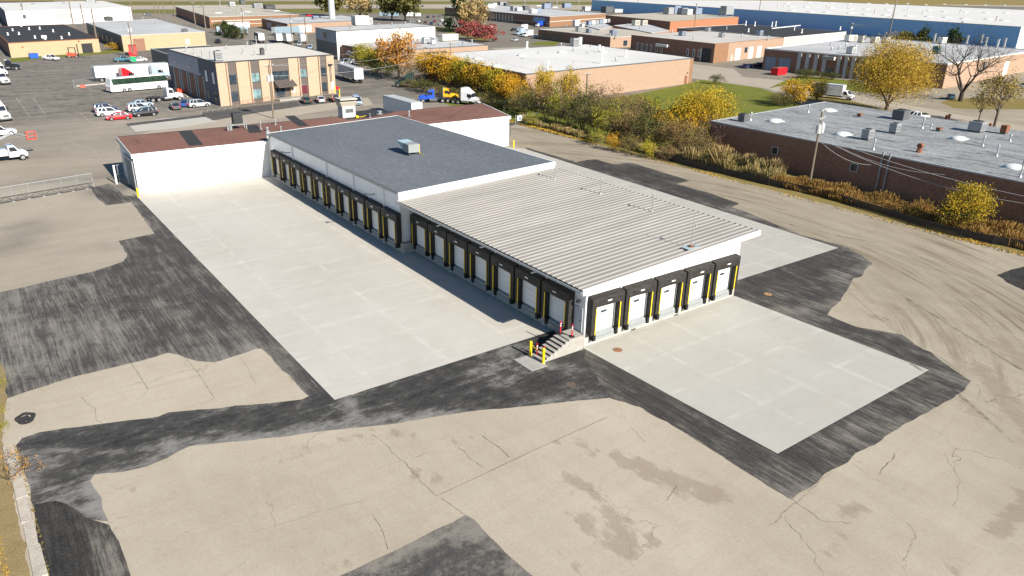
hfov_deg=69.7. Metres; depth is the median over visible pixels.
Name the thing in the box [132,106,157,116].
parked car
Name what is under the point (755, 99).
lawn
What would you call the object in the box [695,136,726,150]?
bush
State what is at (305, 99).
parked car
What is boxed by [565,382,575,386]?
manhole cover
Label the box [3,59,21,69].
semi tractor
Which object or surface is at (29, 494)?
fallen leaves
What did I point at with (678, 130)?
bush
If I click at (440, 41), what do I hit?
workshop
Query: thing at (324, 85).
window
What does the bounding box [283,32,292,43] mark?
box trailer
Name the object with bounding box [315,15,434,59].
warehouse
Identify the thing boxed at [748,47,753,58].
roll up door
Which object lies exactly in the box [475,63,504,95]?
hedge tree
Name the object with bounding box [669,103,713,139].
bush
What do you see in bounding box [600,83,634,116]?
bush
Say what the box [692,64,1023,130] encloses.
street
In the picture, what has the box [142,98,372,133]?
concrete drive
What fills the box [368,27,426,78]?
hedge tree
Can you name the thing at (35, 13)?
warehouse
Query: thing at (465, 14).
tree
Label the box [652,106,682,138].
bush
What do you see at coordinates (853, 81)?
shrub
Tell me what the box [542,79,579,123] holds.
bush
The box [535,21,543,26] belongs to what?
box truck
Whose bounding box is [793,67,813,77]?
shrub
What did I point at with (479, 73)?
hedge tree
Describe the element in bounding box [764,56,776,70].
roll up door
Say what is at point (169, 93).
semi tractor
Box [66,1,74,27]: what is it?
utility pole
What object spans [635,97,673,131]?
bush
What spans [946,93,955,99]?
parked car
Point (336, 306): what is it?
concrete apron
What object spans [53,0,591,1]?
highway
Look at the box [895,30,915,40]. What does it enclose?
bush
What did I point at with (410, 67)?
hedge tree
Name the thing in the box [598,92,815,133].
cable
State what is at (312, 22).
warehouse
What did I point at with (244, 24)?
box trailer
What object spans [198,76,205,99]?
bay door
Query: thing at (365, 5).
tree
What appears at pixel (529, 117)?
bush
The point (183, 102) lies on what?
parked car
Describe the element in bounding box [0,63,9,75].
semi tractor
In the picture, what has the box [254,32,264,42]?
box trailer
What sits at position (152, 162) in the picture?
warehouse
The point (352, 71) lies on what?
cable
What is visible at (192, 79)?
bay door
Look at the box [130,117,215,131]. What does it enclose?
concrete slab
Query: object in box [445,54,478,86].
hedge tree
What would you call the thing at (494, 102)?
shrub
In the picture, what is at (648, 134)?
bush
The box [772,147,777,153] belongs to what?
window
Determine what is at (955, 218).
shrub
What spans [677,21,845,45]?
warehouse
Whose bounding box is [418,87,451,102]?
semi tractor
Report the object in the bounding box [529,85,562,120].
bush
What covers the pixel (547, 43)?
lawn
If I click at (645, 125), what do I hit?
bush
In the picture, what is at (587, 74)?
utility pole
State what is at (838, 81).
lawn
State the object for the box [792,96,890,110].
lawn
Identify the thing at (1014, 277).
asphalt patch
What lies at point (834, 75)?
shrub
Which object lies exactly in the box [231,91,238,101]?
window
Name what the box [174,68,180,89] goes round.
bay door
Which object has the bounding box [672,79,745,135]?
tree
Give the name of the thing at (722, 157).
tall reeds
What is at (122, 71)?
semi tractor
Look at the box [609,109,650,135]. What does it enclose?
bush
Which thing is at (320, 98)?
parked car
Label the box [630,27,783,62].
office building
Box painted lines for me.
[16,86,326,163]
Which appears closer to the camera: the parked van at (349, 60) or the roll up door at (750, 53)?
the parked van at (349, 60)
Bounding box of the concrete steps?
[514,328,583,371]
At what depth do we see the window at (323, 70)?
181.10 m
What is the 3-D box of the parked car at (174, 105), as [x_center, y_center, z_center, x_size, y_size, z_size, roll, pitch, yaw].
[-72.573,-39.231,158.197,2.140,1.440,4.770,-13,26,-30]
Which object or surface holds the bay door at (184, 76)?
in the office building at (228, 75)
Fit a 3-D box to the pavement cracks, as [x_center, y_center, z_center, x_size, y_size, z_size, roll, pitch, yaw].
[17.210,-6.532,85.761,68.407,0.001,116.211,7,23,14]
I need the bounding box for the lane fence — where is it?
[603,134,1023,248]
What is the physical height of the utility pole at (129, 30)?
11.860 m
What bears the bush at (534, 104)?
on the lawn at (755, 99)
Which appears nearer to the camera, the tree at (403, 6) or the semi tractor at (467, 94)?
the semi tractor at (467, 94)
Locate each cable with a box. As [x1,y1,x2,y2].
[287,56,433,75]
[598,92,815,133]
[819,135,1021,195]
[820,138,1023,203]
[821,136,944,174]
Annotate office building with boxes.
[166,36,335,105]
[175,0,298,28]
[445,2,605,26]
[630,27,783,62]
[762,33,1023,88]
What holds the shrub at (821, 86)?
on the lawn at (832, 99)
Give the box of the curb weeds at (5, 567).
[0,526,8,575]
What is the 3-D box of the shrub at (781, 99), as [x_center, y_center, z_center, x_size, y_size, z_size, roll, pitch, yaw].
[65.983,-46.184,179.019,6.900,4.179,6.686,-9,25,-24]
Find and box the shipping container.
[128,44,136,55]
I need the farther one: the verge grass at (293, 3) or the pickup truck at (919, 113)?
the verge grass at (293, 3)
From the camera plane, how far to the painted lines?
155.19 m
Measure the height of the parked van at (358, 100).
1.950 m
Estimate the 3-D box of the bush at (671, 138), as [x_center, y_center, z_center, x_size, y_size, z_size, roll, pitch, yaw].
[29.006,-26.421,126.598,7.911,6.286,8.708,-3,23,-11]
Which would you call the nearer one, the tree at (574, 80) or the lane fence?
the lane fence
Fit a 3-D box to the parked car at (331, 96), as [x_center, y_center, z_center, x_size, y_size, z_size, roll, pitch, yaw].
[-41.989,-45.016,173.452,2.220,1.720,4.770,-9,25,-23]
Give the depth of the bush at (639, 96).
141.16 m
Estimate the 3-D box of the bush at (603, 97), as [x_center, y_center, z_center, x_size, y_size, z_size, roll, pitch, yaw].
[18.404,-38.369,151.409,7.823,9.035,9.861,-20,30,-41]
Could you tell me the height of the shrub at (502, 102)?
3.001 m
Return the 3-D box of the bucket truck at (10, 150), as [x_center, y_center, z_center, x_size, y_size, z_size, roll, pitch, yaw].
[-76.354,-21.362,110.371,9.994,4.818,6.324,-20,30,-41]
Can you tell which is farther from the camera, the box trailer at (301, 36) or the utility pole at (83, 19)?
the utility pole at (83, 19)
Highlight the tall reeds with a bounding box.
[519,114,788,178]
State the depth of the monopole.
434.66 m
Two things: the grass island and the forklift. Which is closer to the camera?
the grass island
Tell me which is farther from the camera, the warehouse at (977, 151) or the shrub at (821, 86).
the shrub at (821, 86)
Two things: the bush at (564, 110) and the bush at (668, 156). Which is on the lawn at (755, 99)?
the bush at (564, 110)
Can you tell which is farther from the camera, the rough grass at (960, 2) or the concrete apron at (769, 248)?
the rough grass at (960, 2)
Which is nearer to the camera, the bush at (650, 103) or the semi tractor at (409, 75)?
the bush at (650, 103)
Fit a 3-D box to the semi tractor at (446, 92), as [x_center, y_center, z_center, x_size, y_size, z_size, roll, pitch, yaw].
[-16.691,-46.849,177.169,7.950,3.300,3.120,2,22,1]
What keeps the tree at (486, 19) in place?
on the ground at (592, 499)
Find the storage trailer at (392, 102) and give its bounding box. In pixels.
[383,94,422,110]
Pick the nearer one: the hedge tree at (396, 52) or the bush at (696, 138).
the bush at (696, 138)
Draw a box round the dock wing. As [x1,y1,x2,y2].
[395,164,760,346]
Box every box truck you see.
[515,28,525,34]
[521,24,527,29]
[522,29,532,37]
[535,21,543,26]
[810,82,854,100]
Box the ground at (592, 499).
[0,1,1023,575]
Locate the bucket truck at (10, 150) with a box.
[0,131,36,159]
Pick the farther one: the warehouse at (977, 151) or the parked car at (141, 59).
the parked car at (141, 59)
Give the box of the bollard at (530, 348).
[528,341,531,355]
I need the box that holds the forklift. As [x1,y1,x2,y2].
[67,44,84,57]
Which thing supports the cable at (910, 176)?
attached to the utility pole at (820, 127)
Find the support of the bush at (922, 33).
on the ground at (592, 499)
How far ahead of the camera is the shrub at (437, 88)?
186.00 m
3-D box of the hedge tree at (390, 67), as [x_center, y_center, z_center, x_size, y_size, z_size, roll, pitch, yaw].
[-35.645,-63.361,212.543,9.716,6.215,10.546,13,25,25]
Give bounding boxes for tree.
[311,0,347,11]
[342,0,375,14]
[350,42,375,66]
[357,46,386,75]
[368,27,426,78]
[370,57,403,79]
[374,0,399,19]
[386,0,422,20]
[398,57,427,78]
[410,51,436,80]
[420,49,454,83]
[434,51,462,86]
[439,0,473,30]
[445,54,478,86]
[453,19,485,38]
[454,0,489,31]
[458,59,488,91]
[468,59,497,95]
[470,22,505,41]
[475,4,493,30]
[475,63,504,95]
[487,70,519,99]
[501,73,532,105]
[666,88,710,120]
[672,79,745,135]
[842,30,957,110]
[908,18,1023,101]
[934,181,1002,225]
[966,68,1023,126]
[968,91,997,119]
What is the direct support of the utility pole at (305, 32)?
on the ground at (592, 499)
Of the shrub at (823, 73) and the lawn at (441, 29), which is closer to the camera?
the shrub at (823, 73)
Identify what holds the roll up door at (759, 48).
in the office building at (707, 45)
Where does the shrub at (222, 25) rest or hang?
on the ground at (592, 499)
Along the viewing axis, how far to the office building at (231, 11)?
465.59 m
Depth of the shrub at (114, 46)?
279.36 m
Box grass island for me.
[940,98,1023,108]
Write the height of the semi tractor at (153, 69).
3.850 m
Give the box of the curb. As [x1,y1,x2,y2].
[2,444,47,575]
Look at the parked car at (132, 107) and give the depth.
153.58 m
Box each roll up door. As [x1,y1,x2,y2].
[126,158,135,189]
[734,48,740,59]
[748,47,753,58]
[756,46,761,56]
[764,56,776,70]
[778,58,790,71]
[1002,61,1008,75]
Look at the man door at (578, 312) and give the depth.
57.69 m
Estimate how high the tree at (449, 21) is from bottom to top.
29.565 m
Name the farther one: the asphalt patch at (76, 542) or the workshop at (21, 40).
the workshop at (21, 40)
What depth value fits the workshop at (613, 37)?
364.23 m
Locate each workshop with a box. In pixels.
[0,24,100,57]
[86,16,205,51]
[341,33,487,66]
[538,20,653,47]
[580,19,611,29]
[613,20,668,33]
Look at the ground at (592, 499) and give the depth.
45.03 m
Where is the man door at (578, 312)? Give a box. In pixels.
[574,306,581,331]
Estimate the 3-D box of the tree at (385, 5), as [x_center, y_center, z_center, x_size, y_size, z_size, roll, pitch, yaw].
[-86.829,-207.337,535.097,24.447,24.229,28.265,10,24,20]
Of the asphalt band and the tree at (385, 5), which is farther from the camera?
the tree at (385, 5)
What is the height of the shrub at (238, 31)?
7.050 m
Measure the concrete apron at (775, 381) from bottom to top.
0.001 m
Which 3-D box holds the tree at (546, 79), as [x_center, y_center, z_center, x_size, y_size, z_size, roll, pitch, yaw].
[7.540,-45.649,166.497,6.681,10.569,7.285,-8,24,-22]
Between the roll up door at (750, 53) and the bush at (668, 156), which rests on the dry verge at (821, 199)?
the bush at (668, 156)
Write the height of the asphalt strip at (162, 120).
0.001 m
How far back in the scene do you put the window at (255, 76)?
167.47 m
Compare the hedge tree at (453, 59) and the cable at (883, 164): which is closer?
the cable at (883, 164)
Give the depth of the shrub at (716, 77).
218.23 m
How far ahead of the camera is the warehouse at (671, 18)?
533.93 m
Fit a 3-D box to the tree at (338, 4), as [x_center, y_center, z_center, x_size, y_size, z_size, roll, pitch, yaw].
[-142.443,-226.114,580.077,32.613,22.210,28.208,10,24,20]
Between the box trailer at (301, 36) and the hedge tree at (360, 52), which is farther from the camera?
the box trailer at (301, 36)
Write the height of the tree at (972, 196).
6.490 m
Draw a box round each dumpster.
[28,53,38,58]
[771,67,787,75]
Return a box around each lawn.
[1,49,122,62]
[435,27,493,41]
[437,80,799,156]
[529,42,558,45]
[770,75,889,93]
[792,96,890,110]
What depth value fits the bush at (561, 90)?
159.27 m
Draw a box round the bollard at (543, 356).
[541,348,544,363]
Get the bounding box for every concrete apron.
[139,176,552,399]
[507,147,836,279]
[584,296,927,453]
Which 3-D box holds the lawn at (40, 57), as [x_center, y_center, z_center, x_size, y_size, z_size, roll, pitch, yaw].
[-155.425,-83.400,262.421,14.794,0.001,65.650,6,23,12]
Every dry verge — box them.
[0,364,29,575]
[447,104,1023,252]
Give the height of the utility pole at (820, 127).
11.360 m
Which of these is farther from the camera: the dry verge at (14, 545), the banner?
the banner
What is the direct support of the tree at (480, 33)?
on the ground at (592, 499)
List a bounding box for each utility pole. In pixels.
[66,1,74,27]
[80,4,85,32]
[91,9,96,36]
[126,22,133,53]
[240,7,244,40]
[265,64,273,118]
[289,14,292,44]
[304,16,307,47]
[584,73,589,110]
[809,108,826,180]
[888,0,896,36]
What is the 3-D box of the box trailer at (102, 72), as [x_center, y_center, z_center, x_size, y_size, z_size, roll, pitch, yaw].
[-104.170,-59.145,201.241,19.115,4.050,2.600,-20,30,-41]
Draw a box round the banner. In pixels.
[128,52,136,61]
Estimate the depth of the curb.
38.26 m
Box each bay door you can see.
[81,43,93,52]
[133,38,145,50]
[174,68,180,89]
[181,70,188,93]
[189,73,196,96]
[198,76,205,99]
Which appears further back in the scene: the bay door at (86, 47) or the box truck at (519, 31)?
the box truck at (519, 31)
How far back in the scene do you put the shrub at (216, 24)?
375.36 m
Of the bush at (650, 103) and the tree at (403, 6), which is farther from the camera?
the tree at (403, 6)
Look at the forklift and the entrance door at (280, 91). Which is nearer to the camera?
the entrance door at (280, 91)
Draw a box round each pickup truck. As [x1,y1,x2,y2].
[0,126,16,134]
[42,54,59,60]
[113,56,130,61]
[753,62,762,67]
[911,111,930,116]
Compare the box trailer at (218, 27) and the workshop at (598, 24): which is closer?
the box trailer at (218, 27)
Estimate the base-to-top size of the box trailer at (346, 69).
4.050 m
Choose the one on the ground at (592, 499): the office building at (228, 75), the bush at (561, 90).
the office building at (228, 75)
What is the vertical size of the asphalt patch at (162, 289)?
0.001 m
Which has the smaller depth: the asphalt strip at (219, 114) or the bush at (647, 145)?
the bush at (647, 145)
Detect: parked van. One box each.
[339,58,354,63]
[351,94,362,104]
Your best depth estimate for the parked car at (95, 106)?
152.16 m
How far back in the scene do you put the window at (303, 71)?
176.84 m
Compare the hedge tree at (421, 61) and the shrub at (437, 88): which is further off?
the hedge tree at (421, 61)
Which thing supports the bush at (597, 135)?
on the ground at (592, 499)
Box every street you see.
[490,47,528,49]
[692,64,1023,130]
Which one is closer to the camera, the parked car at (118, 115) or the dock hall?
the dock hall
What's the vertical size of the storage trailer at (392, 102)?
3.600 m
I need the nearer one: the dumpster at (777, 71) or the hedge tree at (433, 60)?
the hedge tree at (433, 60)
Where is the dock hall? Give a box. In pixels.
[265,115,554,251]
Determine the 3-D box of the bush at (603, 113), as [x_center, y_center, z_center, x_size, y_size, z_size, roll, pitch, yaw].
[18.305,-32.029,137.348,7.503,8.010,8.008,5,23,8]
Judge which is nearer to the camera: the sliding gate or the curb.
the curb
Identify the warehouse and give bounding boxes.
[0,0,132,25]
[116,96,510,192]
[261,15,354,33]
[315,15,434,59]
[427,37,693,103]
[591,0,1023,48]
[601,6,738,32]
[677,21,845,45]
[709,102,1023,225]
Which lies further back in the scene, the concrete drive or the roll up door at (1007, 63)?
the roll up door at (1007, 63)
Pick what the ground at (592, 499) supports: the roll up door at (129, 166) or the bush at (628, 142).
the bush at (628, 142)
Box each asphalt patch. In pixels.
[0,184,327,397]
[34,501,130,575]
[341,515,531,575]
[525,147,846,255]
[998,266,1023,289]
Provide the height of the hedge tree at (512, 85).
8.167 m
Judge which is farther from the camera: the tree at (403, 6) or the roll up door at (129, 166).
the tree at (403, 6)
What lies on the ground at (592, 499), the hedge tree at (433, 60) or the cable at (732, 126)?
the hedge tree at (433, 60)
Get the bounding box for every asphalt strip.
[127,115,203,125]
[203,98,334,119]
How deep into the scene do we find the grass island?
191.30 m
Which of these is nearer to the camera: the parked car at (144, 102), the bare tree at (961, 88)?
the parked car at (144, 102)
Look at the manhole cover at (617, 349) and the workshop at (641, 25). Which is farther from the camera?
the workshop at (641, 25)
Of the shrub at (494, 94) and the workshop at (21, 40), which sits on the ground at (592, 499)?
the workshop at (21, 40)
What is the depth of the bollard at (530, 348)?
56.20 m
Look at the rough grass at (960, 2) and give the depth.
2271.71 m
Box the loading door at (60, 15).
[57,13,70,18]
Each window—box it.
[229,75,236,83]
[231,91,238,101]
[251,73,259,81]
[253,89,260,98]
[272,70,287,79]
[300,69,306,77]
[320,67,325,75]
[322,82,326,90]
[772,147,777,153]
[850,164,856,171]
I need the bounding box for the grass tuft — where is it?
[0,420,9,432]
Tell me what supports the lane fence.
on the dry verge at (821, 199)
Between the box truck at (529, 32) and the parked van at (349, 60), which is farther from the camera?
the box truck at (529, 32)
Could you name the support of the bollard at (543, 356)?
on the asphalt band
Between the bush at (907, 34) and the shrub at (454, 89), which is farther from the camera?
the bush at (907, 34)
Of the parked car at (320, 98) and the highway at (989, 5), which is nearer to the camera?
the parked car at (320, 98)
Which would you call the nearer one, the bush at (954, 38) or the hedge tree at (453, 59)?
the hedge tree at (453, 59)
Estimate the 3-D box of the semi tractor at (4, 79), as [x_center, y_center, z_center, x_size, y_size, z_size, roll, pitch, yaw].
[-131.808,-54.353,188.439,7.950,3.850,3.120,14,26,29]
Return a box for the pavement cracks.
[81,129,1022,573]
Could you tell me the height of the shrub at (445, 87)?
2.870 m
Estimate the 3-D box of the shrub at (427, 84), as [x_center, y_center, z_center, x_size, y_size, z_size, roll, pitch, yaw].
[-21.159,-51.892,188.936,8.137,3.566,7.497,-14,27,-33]
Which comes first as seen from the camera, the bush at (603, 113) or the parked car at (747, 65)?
the bush at (603, 113)
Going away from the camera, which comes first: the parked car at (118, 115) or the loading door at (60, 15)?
the parked car at (118, 115)
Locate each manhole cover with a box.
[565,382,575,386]
[613,348,621,351]
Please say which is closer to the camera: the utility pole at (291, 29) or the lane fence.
the lane fence
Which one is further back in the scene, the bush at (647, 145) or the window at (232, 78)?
the window at (232, 78)
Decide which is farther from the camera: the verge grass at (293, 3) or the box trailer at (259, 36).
the verge grass at (293, 3)
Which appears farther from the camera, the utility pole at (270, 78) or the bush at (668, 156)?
the utility pole at (270, 78)
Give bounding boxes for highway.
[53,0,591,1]
[125,4,591,9]
[931,4,1023,6]
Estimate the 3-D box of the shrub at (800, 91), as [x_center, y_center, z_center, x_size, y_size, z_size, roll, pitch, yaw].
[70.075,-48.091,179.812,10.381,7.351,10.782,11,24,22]
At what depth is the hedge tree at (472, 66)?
188.49 m
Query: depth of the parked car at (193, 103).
160.34 m
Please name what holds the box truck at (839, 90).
on the street at (705, 72)
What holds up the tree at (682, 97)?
on the lawn at (755, 99)
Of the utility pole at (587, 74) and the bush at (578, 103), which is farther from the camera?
the utility pole at (587, 74)
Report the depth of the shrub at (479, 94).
172.31 m
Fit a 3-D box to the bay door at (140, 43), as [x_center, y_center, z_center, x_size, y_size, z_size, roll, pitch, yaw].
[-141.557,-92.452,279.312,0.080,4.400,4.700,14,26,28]
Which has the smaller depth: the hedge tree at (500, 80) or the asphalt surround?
the asphalt surround
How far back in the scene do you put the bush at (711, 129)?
125.12 m
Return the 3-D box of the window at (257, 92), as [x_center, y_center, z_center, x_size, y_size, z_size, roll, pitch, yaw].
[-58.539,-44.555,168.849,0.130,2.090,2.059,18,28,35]
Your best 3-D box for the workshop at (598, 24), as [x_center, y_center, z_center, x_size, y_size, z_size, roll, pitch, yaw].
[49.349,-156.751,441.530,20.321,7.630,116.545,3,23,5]
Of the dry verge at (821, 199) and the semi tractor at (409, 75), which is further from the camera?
the semi tractor at (409, 75)
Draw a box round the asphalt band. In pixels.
[16,331,638,520]
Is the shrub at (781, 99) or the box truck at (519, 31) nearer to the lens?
the shrub at (781, 99)
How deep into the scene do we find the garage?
223.74 m
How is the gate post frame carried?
on the ground at (592, 499)
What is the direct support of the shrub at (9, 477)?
on the dry verge at (14, 545)
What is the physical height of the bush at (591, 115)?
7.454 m
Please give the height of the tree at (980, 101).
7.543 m
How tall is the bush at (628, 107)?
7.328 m
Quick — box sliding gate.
[0,173,93,202]
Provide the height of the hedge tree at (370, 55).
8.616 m
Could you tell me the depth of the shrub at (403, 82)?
196.11 m
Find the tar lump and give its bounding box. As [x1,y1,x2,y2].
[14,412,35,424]
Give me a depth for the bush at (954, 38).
347.48 m
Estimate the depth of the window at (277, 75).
172.20 m
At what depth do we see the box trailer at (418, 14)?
585.22 m
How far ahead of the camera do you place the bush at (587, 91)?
153.34 m
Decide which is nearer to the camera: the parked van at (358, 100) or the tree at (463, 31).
the parked van at (358, 100)
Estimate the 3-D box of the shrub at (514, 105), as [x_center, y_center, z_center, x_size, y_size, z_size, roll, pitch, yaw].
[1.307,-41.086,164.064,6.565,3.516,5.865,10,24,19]
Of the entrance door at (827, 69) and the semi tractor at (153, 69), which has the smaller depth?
the semi tractor at (153, 69)
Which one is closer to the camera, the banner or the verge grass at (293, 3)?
the banner
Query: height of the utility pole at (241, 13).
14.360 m
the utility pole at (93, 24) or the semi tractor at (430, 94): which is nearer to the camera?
the semi tractor at (430, 94)
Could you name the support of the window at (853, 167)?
in the warehouse at (977, 151)
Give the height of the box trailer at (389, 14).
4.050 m
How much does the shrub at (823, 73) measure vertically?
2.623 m
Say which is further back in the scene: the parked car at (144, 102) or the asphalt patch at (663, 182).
the parked car at (144, 102)
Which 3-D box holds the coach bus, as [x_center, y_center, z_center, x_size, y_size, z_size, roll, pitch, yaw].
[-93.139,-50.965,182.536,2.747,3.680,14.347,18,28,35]
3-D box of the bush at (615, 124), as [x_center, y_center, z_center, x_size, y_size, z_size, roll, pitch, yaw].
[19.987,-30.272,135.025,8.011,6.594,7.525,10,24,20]
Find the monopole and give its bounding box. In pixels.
[328,0,335,18]
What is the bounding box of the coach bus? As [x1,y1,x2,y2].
[105,74,167,91]
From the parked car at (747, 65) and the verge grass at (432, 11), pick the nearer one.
the parked car at (747, 65)
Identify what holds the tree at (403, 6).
on the ground at (592, 499)
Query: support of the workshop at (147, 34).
on the ground at (592, 499)
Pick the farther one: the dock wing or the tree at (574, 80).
the tree at (574, 80)
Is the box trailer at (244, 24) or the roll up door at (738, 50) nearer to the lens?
the roll up door at (738, 50)
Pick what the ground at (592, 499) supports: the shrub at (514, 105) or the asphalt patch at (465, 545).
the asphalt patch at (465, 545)
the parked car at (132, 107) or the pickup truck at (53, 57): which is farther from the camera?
the pickup truck at (53, 57)
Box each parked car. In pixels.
[92,103,118,111]
[95,107,120,116]
[105,111,132,120]
[126,102,149,111]
[130,99,153,105]
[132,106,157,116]
[136,57,146,60]
[169,102,180,109]
[179,99,188,106]
[187,99,210,107]
[300,96,310,103]
[315,95,325,102]
[328,93,338,101]
[742,63,752,68]
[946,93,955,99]
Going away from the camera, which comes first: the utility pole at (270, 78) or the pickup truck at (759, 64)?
the utility pole at (270, 78)
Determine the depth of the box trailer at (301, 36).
325.32 m
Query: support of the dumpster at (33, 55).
on the lawn at (40, 57)
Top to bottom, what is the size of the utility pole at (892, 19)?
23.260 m
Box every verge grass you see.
[111,2,591,4]
[132,9,591,13]
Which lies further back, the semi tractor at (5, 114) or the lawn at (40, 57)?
the lawn at (40, 57)
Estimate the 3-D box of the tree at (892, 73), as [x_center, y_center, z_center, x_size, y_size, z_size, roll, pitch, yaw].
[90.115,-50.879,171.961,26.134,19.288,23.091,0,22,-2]
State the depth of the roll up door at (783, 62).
254.99 m
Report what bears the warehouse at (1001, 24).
on the ground at (592, 499)
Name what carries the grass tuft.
on the dry verge at (14, 545)
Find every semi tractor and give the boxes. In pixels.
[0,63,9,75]
[0,68,11,84]
[0,101,13,119]
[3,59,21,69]
[118,67,133,76]
[146,86,184,102]
[148,65,170,78]
[394,72,418,87]
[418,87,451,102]
[428,86,459,100]
[450,87,482,103]
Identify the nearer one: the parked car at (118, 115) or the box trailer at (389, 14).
the parked car at (118, 115)
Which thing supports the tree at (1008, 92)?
on the ground at (592, 499)
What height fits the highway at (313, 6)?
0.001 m
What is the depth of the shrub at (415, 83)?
191.48 m
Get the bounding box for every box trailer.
[91,62,168,81]
[216,26,247,33]
[226,22,249,26]
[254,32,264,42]
[271,26,299,34]
[273,32,282,42]
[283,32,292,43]
[297,32,306,42]
[337,63,363,82]
[379,12,398,17]
[406,12,420,17]
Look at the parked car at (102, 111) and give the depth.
148.03 m
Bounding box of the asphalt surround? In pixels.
[584,243,970,498]
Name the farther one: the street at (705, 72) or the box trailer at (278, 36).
the box trailer at (278, 36)
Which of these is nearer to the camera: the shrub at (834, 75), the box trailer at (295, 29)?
the shrub at (834, 75)
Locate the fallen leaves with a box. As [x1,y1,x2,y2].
[13,445,49,574]
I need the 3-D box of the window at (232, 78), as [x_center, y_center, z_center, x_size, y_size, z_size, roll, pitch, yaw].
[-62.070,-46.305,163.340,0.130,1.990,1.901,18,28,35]
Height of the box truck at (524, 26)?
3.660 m
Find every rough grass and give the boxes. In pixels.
[0,0,831,0]
[832,0,1023,6]
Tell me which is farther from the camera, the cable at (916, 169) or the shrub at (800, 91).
the shrub at (800, 91)
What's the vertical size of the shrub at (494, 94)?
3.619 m
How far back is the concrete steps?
56.51 m
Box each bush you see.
[506,83,544,113]
[513,88,549,117]
[522,111,539,125]
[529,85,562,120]
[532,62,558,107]
[541,78,583,112]
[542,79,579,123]
[550,89,591,126]
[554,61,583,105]
[563,87,598,129]
[570,79,604,118]
[575,96,614,130]
[582,80,621,117]
[587,128,605,144]
[591,97,626,135]
[599,107,639,136]
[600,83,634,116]
[605,133,621,150]
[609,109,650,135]
[612,94,644,129]
[618,132,639,152]
[620,91,666,129]
[623,106,665,138]
[633,135,657,157]
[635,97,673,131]
[639,95,661,122]
[639,113,679,145]
[651,117,694,147]
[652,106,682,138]
[654,143,678,160]
[663,116,707,150]
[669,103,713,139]
[677,123,718,150]
[694,111,725,144]
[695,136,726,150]
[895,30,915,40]
[910,22,931,41]
[943,21,965,43]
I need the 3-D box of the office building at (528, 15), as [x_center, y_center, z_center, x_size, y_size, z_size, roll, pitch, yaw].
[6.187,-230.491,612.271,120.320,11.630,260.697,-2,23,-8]
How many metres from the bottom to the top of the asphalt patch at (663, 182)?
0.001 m
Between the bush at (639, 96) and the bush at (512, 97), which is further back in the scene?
the bush at (512, 97)
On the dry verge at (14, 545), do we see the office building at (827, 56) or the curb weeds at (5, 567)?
the curb weeds at (5, 567)
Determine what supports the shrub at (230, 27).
on the ground at (592, 499)
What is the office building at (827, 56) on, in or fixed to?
on the ground at (592, 499)
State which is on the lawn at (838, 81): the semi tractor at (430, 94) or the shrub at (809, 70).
the shrub at (809, 70)
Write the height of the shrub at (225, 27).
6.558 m
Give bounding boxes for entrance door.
[276,88,284,97]
[825,67,832,76]
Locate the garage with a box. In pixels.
[150,45,212,72]
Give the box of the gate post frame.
[112,164,124,183]
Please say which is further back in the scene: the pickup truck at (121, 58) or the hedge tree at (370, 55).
the pickup truck at (121, 58)
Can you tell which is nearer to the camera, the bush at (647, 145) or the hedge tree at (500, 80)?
the bush at (647, 145)
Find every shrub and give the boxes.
[0,445,46,482]
[102,42,119,49]
[210,20,228,30]
[214,20,229,35]
[217,23,240,34]
[219,20,245,37]
[229,25,247,38]
[400,79,420,87]
[408,78,431,90]
[412,78,440,90]
[423,84,444,94]
[438,85,458,92]
[450,86,461,94]
[475,91,493,102]
[477,91,500,105]
[489,95,510,107]
[496,97,515,109]
[503,98,528,111]
[709,73,727,83]
[769,90,794,106]
[778,75,820,105]
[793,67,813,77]
[801,68,818,77]
[806,74,834,100]
[816,71,830,77]
[824,71,841,78]
[848,78,859,85]
[935,201,981,223]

